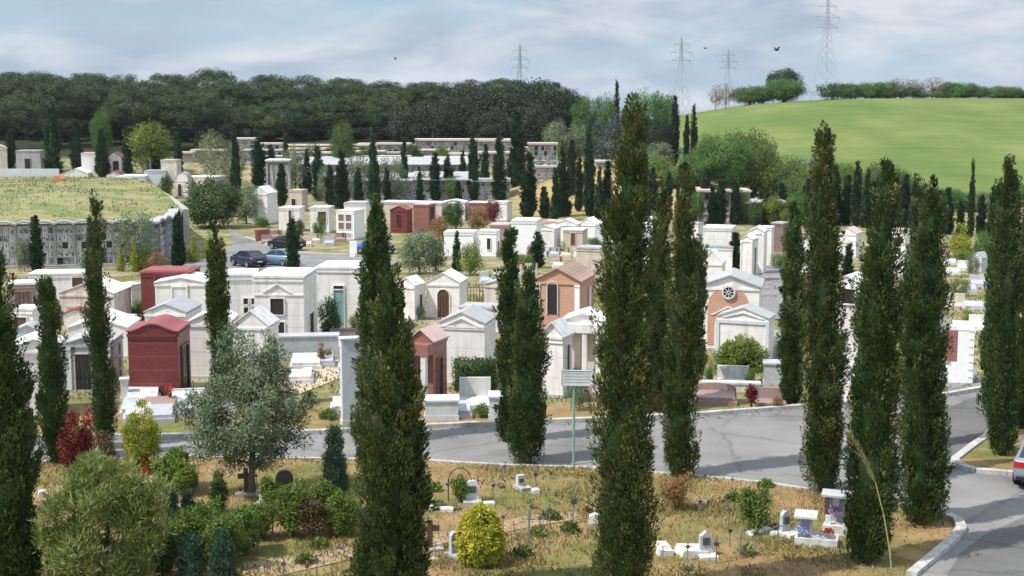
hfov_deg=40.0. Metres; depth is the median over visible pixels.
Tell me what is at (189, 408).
tomb
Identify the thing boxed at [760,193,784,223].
broadleaf tree
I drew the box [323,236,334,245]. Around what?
tomb
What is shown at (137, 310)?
shrub
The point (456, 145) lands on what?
columbarium
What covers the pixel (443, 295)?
door
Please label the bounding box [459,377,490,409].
tomb
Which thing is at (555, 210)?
cypress tree
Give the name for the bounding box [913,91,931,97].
shrub
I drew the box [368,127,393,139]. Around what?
shaded tree
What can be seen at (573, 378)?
sign board
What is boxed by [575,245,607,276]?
burial chapel
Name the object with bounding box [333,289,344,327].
door
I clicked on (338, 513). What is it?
green bush
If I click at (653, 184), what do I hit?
cypress tree
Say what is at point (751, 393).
flower shrub
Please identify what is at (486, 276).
tomb
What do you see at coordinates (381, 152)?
columbarium
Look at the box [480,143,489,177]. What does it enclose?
cypress tree
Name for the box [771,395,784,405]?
shrub
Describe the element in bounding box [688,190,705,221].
broadleaf tree
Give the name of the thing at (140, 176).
burial chapel
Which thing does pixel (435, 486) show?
weed tuft
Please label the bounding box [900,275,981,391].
side lane
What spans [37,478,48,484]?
flowers
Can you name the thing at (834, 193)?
cypress tree
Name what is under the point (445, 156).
columbarium
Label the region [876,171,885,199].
cypress tree
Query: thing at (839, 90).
broadleaf tree
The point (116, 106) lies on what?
umbrella pine
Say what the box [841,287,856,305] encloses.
window
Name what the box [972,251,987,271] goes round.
burial chapel
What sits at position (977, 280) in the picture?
tomb
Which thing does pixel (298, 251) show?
parking kerb
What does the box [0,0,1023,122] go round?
sky
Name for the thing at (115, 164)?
door
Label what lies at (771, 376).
tomb
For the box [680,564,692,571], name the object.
flowers
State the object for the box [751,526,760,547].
grave cross
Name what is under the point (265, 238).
tomb
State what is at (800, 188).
shrub
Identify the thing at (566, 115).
cypress tree
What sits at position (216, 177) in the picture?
burial chapel
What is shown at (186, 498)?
slim conifer
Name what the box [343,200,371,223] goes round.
burial chapel
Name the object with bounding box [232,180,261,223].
broadleaf tree
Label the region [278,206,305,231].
burial chapel
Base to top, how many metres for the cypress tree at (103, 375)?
9.642 m
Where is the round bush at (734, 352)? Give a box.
[712,333,770,372]
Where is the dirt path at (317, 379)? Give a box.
[281,359,339,393]
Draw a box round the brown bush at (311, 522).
[297,495,323,540]
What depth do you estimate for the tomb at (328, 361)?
66.42 m
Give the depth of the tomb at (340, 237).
156.71 m
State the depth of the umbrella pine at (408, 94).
343.42 m
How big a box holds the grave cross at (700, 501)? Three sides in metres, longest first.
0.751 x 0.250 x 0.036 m
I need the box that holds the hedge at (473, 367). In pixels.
[451,355,498,390]
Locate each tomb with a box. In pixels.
[119,377,128,401]
[119,398,143,417]
[123,402,150,422]
[125,387,160,399]
[145,383,178,413]
[146,403,175,423]
[170,387,204,404]
[177,398,199,417]
[209,400,235,419]
[261,235,271,243]
[270,229,281,238]
[279,332,338,359]
[288,367,313,383]
[290,352,321,368]
[301,237,311,246]
[310,233,320,242]
[320,353,335,366]
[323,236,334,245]
[329,328,356,335]
[330,396,340,414]
[335,232,345,241]
[338,335,362,425]
[424,394,458,420]
[458,400,471,418]
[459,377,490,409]
[479,270,492,284]
[488,390,502,419]
[517,263,521,275]
[525,263,537,274]
[549,245,559,256]
[552,255,563,268]
[560,247,570,258]
[573,248,575,258]
[581,383,602,401]
[655,541,708,558]
[694,382,736,405]
[699,379,760,391]
[717,365,748,379]
[754,386,785,406]
[762,359,781,386]
[774,330,780,357]
[944,259,956,264]
[946,268,960,274]
[947,293,964,308]
[950,320,975,332]
[956,284,977,292]
[957,260,968,270]
[961,300,985,310]
[969,274,986,287]
[969,314,983,332]
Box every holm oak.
[383,103,445,143]
[420,90,479,137]
[432,80,480,121]
[452,82,516,135]
[464,106,513,137]
[490,77,563,131]
[507,96,563,145]
[552,88,588,142]
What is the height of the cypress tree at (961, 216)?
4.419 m
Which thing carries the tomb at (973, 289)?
on the ground at (944, 140)
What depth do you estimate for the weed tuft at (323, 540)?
39.31 m
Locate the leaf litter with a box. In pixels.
[94,389,979,442]
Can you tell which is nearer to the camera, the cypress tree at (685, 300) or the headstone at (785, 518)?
the headstone at (785, 518)
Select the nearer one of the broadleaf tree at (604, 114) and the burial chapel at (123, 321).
the burial chapel at (123, 321)
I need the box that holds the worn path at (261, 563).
[243,511,578,575]
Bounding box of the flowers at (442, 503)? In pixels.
[436,500,446,505]
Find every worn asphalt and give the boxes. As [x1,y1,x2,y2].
[944,394,987,462]
[947,517,1023,575]
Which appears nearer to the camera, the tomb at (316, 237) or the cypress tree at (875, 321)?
the cypress tree at (875, 321)
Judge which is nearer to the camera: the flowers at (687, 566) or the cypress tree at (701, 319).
the flowers at (687, 566)
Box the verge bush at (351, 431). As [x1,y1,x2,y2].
[346,421,358,440]
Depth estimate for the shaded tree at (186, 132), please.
324.06 m
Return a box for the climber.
[448,473,469,501]
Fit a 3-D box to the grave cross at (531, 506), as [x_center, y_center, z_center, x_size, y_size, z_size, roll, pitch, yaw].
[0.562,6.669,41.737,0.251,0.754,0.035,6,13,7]
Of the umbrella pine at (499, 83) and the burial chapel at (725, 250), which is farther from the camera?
the umbrella pine at (499, 83)
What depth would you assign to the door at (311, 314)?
74.03 m
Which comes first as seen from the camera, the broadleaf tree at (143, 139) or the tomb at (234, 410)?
the tomb at (234, 410)
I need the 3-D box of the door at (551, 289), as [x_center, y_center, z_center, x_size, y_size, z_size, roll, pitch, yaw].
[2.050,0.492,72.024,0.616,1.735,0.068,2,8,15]
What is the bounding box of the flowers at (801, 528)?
[794,523,809,533]
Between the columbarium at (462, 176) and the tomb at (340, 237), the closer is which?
the tomb at (340, 237)
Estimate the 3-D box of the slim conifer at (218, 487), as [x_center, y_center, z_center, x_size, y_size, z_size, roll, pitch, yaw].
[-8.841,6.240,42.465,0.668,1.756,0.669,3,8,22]
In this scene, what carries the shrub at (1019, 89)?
on the ground at (944, 140)
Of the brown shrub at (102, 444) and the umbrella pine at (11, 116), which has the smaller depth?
the brown shrub at (102, 444)
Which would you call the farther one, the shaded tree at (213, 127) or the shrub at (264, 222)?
the shaded tree at (213, 127)
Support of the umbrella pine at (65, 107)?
on the ground at (944, 140)
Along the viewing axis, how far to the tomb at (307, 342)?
68.80 m
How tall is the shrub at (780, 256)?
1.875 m
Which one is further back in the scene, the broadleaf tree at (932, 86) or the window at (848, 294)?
the broadleaf tree at (932, 86)
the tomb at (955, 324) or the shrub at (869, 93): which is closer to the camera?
the tomb at (955, 324)
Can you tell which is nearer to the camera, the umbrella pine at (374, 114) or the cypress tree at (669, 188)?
the cypress tree at (669, 188)
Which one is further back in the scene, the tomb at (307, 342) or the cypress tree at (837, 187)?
the cypress tree at (837, 187)
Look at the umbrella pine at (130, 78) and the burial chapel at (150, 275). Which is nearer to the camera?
the burial chapel at (150, 275)
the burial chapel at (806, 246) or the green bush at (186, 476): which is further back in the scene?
the burial chapel at (806, 246)
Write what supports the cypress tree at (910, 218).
on the ground at (944, 140)
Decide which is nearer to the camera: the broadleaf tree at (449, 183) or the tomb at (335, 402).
the tomb at (335, 402)
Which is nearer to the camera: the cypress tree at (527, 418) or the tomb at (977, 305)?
the cypress tree at (527, 418)
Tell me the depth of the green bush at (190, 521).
37.63 m
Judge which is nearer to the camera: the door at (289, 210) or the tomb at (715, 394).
the tomb at (715, 394)
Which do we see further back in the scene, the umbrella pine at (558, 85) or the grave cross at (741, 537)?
the umbrella pine at (558, 85)
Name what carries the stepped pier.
on the ground at (944, 140)
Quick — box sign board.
[561,370,592,464]
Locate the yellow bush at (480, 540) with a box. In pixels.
[453,501,509,568]
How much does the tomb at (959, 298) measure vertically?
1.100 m
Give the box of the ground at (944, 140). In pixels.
[0,98,1023,575]
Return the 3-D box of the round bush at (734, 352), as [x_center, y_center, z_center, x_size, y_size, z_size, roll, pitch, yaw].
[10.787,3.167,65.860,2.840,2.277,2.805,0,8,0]
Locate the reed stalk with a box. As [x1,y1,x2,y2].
[843,429,891,570]
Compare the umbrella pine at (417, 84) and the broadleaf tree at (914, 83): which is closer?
the umbrella pine at (417, 84)
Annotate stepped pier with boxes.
[940,327,974,382]
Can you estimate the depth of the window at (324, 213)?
167.47 m
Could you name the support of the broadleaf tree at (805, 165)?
on the ground at (944, 140)
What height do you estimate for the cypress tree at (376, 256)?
9.399 m
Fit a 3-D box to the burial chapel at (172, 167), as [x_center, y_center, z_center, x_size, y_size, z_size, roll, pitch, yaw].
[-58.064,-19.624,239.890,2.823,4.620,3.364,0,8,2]
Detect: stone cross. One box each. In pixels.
[235,468,257,496]
[423,519,443,551]
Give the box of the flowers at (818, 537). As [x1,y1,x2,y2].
[811,535,826,538]
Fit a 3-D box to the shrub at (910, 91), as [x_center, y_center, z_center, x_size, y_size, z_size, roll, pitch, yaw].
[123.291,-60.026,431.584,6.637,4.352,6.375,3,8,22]
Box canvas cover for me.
[53,175,65,180]
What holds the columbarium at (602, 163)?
on the ground at (944, 140)
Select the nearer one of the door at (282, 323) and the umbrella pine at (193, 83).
the door at (282, 323)
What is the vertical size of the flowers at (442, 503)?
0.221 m
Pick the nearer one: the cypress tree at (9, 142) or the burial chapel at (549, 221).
the burial chapel at (549, 221)
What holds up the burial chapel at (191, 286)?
on the ground at (944, 140)
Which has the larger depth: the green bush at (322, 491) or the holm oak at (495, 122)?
the holm oak at (495, 122)
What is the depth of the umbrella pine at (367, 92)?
345.67 m
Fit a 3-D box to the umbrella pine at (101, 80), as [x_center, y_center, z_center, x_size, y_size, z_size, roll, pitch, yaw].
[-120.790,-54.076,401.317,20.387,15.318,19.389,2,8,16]
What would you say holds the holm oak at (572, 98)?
on the ground at (944, 140)
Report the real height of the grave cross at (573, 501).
1.120 m
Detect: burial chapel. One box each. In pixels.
[0,144,7,168]
[7,279,38,316]
[10,304,41,327]
[14,330,68,417]
[15,150,45,168]
[16,320,39,337]
[28,269,102,299]
[57,276,131,322]
[63,167,90,176]
[63,306,85,325]
[65,330,123,392]
[66,308,140,357]
[81,152,98,176]
[106,170,124,176]
[108,152,124,172]
[120,174,146,180]
[122,281,141,309]
[126,314,190,395]
[139,266,200,319]
[142,159,151,173]
[143,296,201,320]
[144,169,166,183]
[153,271,208,311]
[160,159,181,181]
[175,171,191,196]
[188,310,238,378]
[191,174,230,193]
[227,268,258,317]
[233,305,280,377]
[250,185,277,223]
[252,267,317,332]
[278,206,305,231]
[288,189,307,210]
[309,205,333,232]
[315,260,366,331]
[335,208,364,239]
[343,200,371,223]
[381,200,447,220]
[390,204,412,232]
[398,274,425,320]
[410,323,449,405]
[413,202,435,230]
[425,268,467,318]
[438,304,496,385]
[443,229,477,256]
[445,198,467,220]
[458,302,503,333]
[468,201,491,220]
[477,229,499,257]
[483,279,520,302]
[490,222,510,247]
[491,200,512,220]
[511,217,541,255]
[534,260,595,334]
[540,317,575,398]
[541,224,560,250]
[543,219,561,225]
[554,218,581,241]
[563,227,587,250]
[563,306,606,373]
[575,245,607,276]
[581,216,601,238]
[595,224,606,242]
[642,216,652,268]
[692,222,703,243]
[700,268,764,349]
[703,224,735,243]
[703,243,733,269]
[703,248,725,276]
[715,303,775,358]
[740,233,758,275]
[748,225,767,273]
[762,225,774,265]
[771,221,787,253]
[803,236,809,255]
[837,226,862,257]
[837,271,866,399]
[838,241,852,270]
[892,228,911,275]
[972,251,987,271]
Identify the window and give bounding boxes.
[12,316,27,327]
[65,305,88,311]
[71,275,83,286]
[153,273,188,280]
[243,297,248,304]
[243,306,248,313]
[250,297,253,304]
[269,297,284,315]
[317,211,326,222]
[396,215,400,226]
[418,293,422,309]
[486,238,490,249]
[588,284,592,306]
[722,285,735,298]
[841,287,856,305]
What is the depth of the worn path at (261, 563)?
38.40 m
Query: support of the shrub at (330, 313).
on the ground at (944, 140)
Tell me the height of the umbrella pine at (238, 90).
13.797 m
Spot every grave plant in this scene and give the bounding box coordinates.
[318,406,340,420]
[473,402,488,417]
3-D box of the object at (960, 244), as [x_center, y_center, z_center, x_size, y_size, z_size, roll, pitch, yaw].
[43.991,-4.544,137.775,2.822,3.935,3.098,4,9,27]
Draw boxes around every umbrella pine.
[0,70,22,92]
[0,72,66,136]
[0,80,19,101]
[0,100,45,138]
[19,70,68,121]
[20,77,98,135]
[58,75,106,135]
[66,72,112,86]
[75,84,128,121]
[93,85,167,148]
[99,73,145,123]
[103,82,161,112]
[140,83,192,109]
[141,73,185,100]
[153,92,240,148]
[177,66,248,98]
[185,81,265,136]
[225,104,262,136]
[236,80,309,113]
[241,74,291,99]
[244,97,321,143]
[279,74,327,92]
[289,82,353,112]
[298,95,367,142]
[314,77,370,103]
[329,83,394,109]
[346,98,401,142]
[366,80,405,117]
[376,85,430,113]
[404,81,445,98]
[405,81,461,107]
[450,79,498,103]
[471,77,533,101]
[525,79,574,106]
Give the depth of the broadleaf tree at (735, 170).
217.13 m
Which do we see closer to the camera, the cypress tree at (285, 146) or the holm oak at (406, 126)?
the cypress tree at (285, 146)
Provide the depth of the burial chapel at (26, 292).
81.79 m
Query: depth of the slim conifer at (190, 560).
35.56 m
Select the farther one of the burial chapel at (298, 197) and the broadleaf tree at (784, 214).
the burial chapel at (298, 197)
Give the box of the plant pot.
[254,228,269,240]
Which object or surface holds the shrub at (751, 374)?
on the ground at (944, 140)
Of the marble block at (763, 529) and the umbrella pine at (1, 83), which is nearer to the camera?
the marble block at (763, 529)
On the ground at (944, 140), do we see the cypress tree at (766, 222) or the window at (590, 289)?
the cypress tree at (766, 222)
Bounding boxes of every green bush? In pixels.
[41,543,87,575]
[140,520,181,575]
[167,499,210,555]
[171,456,199,493]
[195,495,224,540]
[198,511,251,561]
[225,504,263,554]
[245,500,275,537]
[257,472,288,509]
[269,477,317,536]
[307,476,341,526]
[323,489,356,536]
[344,493,361,528]
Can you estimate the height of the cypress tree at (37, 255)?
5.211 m
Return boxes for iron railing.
[467,285,483,301]
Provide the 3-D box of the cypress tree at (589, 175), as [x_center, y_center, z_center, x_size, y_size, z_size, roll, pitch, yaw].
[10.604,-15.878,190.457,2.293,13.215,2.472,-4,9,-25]
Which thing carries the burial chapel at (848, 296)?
on the ground at (944, 140)
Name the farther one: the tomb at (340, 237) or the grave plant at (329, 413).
the tomb at (340, 237)
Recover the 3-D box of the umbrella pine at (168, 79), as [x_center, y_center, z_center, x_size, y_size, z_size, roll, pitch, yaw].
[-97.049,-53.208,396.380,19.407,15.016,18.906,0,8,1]
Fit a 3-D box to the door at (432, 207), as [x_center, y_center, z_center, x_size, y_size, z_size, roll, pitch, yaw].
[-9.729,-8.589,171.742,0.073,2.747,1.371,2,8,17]
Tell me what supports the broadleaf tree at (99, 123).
on the ground at (944, 140)
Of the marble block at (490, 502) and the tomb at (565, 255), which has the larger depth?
the tomb at (565, 255)
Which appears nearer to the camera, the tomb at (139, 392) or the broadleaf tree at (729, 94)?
the tomb at (139, 392)
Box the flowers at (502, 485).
[497,482,506,488]
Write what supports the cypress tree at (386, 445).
on the ground at (944, 140)
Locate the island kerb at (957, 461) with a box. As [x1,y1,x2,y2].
[950,433,1012,475]
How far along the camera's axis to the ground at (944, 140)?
122.18 m
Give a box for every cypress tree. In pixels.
[0,249,45,575]
[0,499,46,575]
[4,128,15,167]
[28,215,46,270]
[30,274,75,462]
[40,99,64,171]
[68,118,83,168]
[79,189,119,443]
[94,127,111,176]
[120,126,133,173]
[149,119,160,168]
[169,215,186,265]
[172,131,184,171]
[204,221,233,400]
[229,121,241,193]
[249,135,266,187]
[265,144,274,180]
[275,163,287,205]
[282,132,288,157]
[284,216,301,266]
[302,148,312,191]
[310,144,324,200]
[323,163,334,204]
[331,147,350,208]
[343,261,431,575]
[352,167,364,200]
[352,193,395,414]
[367,133,382,201]
[382,167,392,200]
[396,364,440,575]
[399,138,408,178]
[414,171,425,200]
[428,152,442,200]
[442,156,454,177]
[451,230,461,270]
[453,180,462,198]
[458,150,465,170]
[467,123,479,200]
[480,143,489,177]
[491,135,507,199]
[491,226,522,442]
[505,107,526,187]
[505,261,552,464]
[519,150,538,216]
[528,230,545,267]
[537,186,551,217]
[549,167,560,218]
[557,143,574,216]
[561,96,571,152]
[567,137,577,194]
[574,157,583,211]
[581,122,596,216]
[585,91,665,575]
[592,165,604,218]
[602,160,612,213]
[612,79,619,141]
[643,118,649,156]
[644,179,673,411]
[645,167,661,215]
[658,161,708,477]
[665,171,673,219]
[669,95,679,165]
[674,163,683,207]
[682,115,689,159]
[688,103,698,153]
[691,243,708,384]
[700,167,711,188]
[705,184,717,223]
[715,179,727,223]
[717,173,727,188]
[728,232,741,268]
[729,179,741,219]
[729,181,742,224]
[749,185,755,197]
[757,190,763,199]
[760,191,772,224]
[774,200,808,404]
[777,182,788,219]
[795,120,856,493]
[802,177,812,220]
[828,181,838,203]
[833,165,843,225]
[837,157,911,565]
[840,174,852,224]
[841,243,854,275]
[849,160,862,226]
[858,167,871,227]
[868,180,878,226]
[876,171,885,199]
[890,173,956,528]
[894,173,928,439]
[896,173,910,227]
[896,177,901,226]
[906,178,920,228]
[944,186,955,234]
[954,199,966,234]
[965,158,975,237]
[975,181,1002,415]
[975,194,988,235]
[982,153,1023,455]
[986,186,995,236]
[1013,198,1023,428]
[1016,189,1022,229]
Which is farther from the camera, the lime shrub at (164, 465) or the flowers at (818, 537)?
the lime shrub at (164, 465)
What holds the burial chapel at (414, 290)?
on the ground at (944, 140)
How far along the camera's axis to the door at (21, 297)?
81.80 m
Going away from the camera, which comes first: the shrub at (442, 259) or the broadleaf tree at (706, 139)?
the shrub at (442, 259)
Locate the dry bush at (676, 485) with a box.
[657,468,694,508]
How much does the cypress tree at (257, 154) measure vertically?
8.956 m
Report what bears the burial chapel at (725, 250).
on the ground at (944, 140)
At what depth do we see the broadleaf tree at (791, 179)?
215.44 m
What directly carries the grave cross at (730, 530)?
on the ground at (944, 140)
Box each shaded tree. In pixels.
[1,118,27,138]
[18,120,47,140]
[43,116,91,141]
[81,120,110,138]
[105,121,148,142]
[162,123,208,141]
[202,124,231,137]
[215,117,247,137]
[239,127,283,140]
[275,127,320,140]
[311,115,330,138]
[325,127,371,141]
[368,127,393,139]
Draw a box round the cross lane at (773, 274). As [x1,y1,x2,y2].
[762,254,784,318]
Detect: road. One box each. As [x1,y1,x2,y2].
[30,391,1023,575]
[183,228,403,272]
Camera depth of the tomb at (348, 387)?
53.71 m
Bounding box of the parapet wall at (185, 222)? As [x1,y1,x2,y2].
[107,175,189,250]
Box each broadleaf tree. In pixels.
[89,105,113,155]
[107,208,162,269]
[118,119,172,170]
[180,175,245,228]
[192,128,231,175]
[220,142,246,182]
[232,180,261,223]
[281,143,310,188]
[304,143,322,156]
[315,165,334,203]
[329,118,356,157]
[344,151,370,199]
[359,147,368,156]
[378,153,409,199]
[405,142,423,156]
[422,170,429,190]
[427,215,450,240]
[434,146,450,155]
[441,174,464,199]
[444,198,464,228]
[467,205,490,229]
[485,197,504,222]
[540,117,570,156]
[567,123,594,157]
[570,92,598,152]
[583,117,610,157]
[588,237,602,244]
[592,91,620,139]
[594,107,635,159]
[615,132,647,159]
[628,86,671,137]
[645,114,676,156]
[646,141,675,162]
[646,154,676,179]
[658,166,698,187]
[660,90,680,142]
[675,150,723,186]
[687,130,726,160]
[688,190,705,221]
[693,134,754,187]
[707,84,723,109]
[716,83,736,108]
[722,126,776,163]
[728,139,789,194]
[728,189,751,223]
[729,85,764,104]
[745,199,765,225]
[746,85,780,103]
[753,151,804,196]
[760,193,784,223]
[763,76,809,102]
[766,67,803,101]
[779,176,804,188]
[779,208,796,220]
[783,191,809,221]
[786,165,812,180]
[789,155,818,174]
[810,82,854,99]
[827,160,845,182]
[833,160,855,184]
[843,83,859,98]
[851,168,878,186]
[857,81,887,98]
[864,159,905,181]
[873,81,902,98]
[888,77,916,97]
[894,169,915,186]
[905,78,926,91]
[915,76,949,97]
[934,81,965,97]
[951,82,980,97]
[972,229,991,265]
[988,85,1018,97]
[1018,181,1023,201]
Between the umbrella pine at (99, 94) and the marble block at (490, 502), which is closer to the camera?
the marble block at (490, 502)
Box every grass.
[1,274,1021,411]
[31,454,954,575]
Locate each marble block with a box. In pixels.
[38,489,45,497]
[438,506,453,511]
[481,501,494,505]
[531,487,539,493]
[588,512,598,525]
[746,526,772,535]
[769,530,781,535]
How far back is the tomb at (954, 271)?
119.56 m
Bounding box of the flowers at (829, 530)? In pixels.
[822,527,834,534]
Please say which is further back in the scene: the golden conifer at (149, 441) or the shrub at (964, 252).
the shrub at (964, 252)
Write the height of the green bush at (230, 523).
1.916 m
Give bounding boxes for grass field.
[0,177,182,251]
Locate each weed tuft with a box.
[294,552,315,564]
[306,535,328,548]
[430,480,444,492]
[511,543,534,557]
[530,524,547,535]
[538,507,561,520]
[559,520,581,534]
[724,490,742,502]
[733,542,758,557]
[755,478,774,487]
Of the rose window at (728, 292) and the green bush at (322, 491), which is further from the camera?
the rose window at (728, 292)
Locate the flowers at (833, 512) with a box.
[828,506,842,515]
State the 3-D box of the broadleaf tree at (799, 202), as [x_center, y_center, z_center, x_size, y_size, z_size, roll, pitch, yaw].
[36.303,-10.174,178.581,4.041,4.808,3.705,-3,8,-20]
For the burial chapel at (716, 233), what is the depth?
138.78 m
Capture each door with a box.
[14,290,32,305]
[24,158,30,168]
[73,353,92,392]
[112,161,118,170]
[177,184,181,195]
[181,341,190,387]
[272,337,278,374]
[279,321,285,332]
[288,209,291,222]
[291,199,295,205]
[308,309,314,331]
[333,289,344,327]
[430,206,433,228]
[436,289,449,316]
[437,355,443,393]
[546,281,557,314]
[565,342,570,391]
[570,233,575,244]
[714,322,715,348]
[753,246,756,275]
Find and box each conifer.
[116,246,126,271]
[119,398,163,472]
[129,242,139,271]
[139,247,149,270]
[162,485,181,554]
[173,533,207,575]
[178,487,196,515]
[187,233,199,261]
[201,231,212,257]
[207,527,239,575]
[208,467,231,510]
[319,421,349,493]
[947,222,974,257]
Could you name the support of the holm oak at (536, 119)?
on the ground at (944, 140)
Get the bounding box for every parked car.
[229,249,266,267]
[264,248,299,265]
[267,235,305,248]
[357,239,391,253]
[1012,435,1023,483]
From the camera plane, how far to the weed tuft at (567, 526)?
40.64 m
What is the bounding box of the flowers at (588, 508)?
[581,506,591,512]
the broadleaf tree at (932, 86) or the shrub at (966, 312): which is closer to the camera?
the shrub at (966, 312)
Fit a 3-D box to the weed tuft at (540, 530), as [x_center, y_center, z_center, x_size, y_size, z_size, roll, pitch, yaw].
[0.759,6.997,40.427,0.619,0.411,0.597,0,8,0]
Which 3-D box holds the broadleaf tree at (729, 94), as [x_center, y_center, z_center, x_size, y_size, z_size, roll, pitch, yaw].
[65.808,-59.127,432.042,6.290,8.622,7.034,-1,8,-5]
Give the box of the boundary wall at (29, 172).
[0,169,58,176]
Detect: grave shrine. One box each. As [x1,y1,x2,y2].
[794,509,838,548]
[821,488,854,535]
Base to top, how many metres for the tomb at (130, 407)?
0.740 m
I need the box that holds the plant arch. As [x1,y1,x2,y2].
[448,468,471,501]
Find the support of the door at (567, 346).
in the burial chapel at (562, 331)
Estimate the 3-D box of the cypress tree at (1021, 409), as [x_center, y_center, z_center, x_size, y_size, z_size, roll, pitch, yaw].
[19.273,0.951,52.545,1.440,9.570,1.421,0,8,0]
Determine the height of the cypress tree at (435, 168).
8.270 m
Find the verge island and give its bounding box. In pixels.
[961,429,1023,469]
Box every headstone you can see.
[276,469,292,491]
[444,531,458,560]
[463,480,480,505]
[512,474,532,491]
[698,530,718,560]
[775,510,796,538]
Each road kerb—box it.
[28,455,809,489]
[38,386,981,439]
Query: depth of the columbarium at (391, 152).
256.08 m
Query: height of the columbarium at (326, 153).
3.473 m
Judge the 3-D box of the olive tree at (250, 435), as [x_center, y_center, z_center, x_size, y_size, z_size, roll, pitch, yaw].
[-8.119,3.964,44.056,4.184,5.840,3.646,-6,10,-39]
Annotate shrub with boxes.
[14,238,30,270]
[28,446,178,575]
[55,410,95,467]
[78,254,86,268]
[79,408,95,449]
[91,428,119,463]
[131,300,141,316]
[139,453,153,474]
[145,252,168,266]
[149,444,190,487]
[158,174,172,194]
[254,216,270,227]
[294,218,304,236]
[311,214,326,237]
[316,342,325,358]
[317,293,342,331]
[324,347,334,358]
[346,314,359,334]
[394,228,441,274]
[415,305,426,319]
[424,233,448,271]
[440,205,453,222]
[456,241,485,275]
[494,247,502,258]
[517,253,535,267]
[526,244,532,257]
[567,386,593,411]
[705,366,713,379]
[734,481,773,531]
[742,383,759,406]
[744,368,755,380]
[769,251,786,267]
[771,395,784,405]
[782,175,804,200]
[797,179,813,196]
[849,86,864,98]
[859,86,876,98]
[861,175,876,197]
[873,91,886,98]
[884,88,899,98]
[896,85,908,97]
[899,176,914,201]
[903,86,924,97]
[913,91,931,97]
[928,91,945,97]
[939,89,953,97]
[940,188,964,201]
[945,87,966,97]
[950,278,971,294]
[951,249,972,261]
[952,194,967,211]
[960,306,973,320]
[962,90,975,97]
[964,197,986,211]
[964,255,980,276]
[972,86,988,97]
[974,190,991,212]
[984,89,1003,97]
[999,89,1015,97]
[1004,86,1023,97]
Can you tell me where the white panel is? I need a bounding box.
[349,241,356,256]
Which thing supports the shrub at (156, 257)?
on the ground at (944, 140)
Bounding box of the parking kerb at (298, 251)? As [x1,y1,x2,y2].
[244,236,348,254]
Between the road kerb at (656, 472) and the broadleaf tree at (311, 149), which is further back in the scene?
the broadleaf tree at (311, 149)
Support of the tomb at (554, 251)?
on the ground at (944, 140)
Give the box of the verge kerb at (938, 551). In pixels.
[906,510,966,575]
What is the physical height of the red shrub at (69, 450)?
2.284 m
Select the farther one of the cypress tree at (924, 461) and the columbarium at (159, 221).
the columbarium at (159, 221)
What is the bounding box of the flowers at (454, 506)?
[450,503,461,509]
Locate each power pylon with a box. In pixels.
[510,44,528,79]
[670,37,691,114]
[718,50,736,108]
[811,0,839,98]
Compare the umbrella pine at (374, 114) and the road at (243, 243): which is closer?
the road at (243, 243)
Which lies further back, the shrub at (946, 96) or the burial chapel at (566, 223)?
the shrub at (946, 96)
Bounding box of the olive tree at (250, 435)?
[171,319,321,492]
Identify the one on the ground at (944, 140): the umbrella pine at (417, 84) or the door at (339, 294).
the umbrella pine at (417, 84)
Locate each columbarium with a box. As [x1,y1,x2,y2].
[0,218,150,267]
[144,215,171,262]
[164,208,178,259]
[181,151,196,161]
[190,149,227,160]
[237,137,256,159]
[242,149,282,162]
[260,142,282,148]
[264,155,303,171]
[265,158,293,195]
[280,147,326,150]
[282,144,416,150]
[289,151,333,155]
[298,157,468,182]
[320,173,369,200]
[352,150,385,155]
[361,155,411,156]
[376,142,411,154]
[378,173,415,200]
[385,151,423,156]
[412,171,471,200]
[415,138,510,147]
[418,139,477,151]
[420,149,449,156]
[424,156,467,156]
[449,152,468,155]
[471,178,510,200]
[476,140,510,150]
[477,151,510,165]
[527,142,557,173]
[535,165,557,185]
[595,160,612,167]
[696,187,731,222]
[740,188,751,197]
[743,198,786,223]
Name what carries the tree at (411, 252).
on the ground at (944, 140)
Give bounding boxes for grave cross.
[278,557,288,575]
[303,560,310,575]
[313,553,320,573]
[501,461,507,480]
[521,509,535,543]
[527,501,535,519]
[544,503,554,528]
[568,493,579,522]
[684,541,691,560]
[696,496,703,516]
[711,536,721,562]
[725,503,733,523]
[726,525,733,546]
[735,531,745,557]
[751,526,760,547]
[773,520,782,543]
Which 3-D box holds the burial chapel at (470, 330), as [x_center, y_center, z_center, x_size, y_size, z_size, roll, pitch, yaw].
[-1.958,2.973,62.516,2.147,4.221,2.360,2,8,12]
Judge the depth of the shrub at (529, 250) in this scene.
133.72 m
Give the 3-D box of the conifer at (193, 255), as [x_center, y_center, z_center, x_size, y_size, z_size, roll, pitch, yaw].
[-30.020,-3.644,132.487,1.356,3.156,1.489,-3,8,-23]
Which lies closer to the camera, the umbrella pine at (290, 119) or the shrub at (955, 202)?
the shrub at (955, 202)
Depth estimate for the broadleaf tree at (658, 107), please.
295.76 m
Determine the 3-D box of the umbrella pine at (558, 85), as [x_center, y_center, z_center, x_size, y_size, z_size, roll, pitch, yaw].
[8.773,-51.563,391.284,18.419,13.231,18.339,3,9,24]

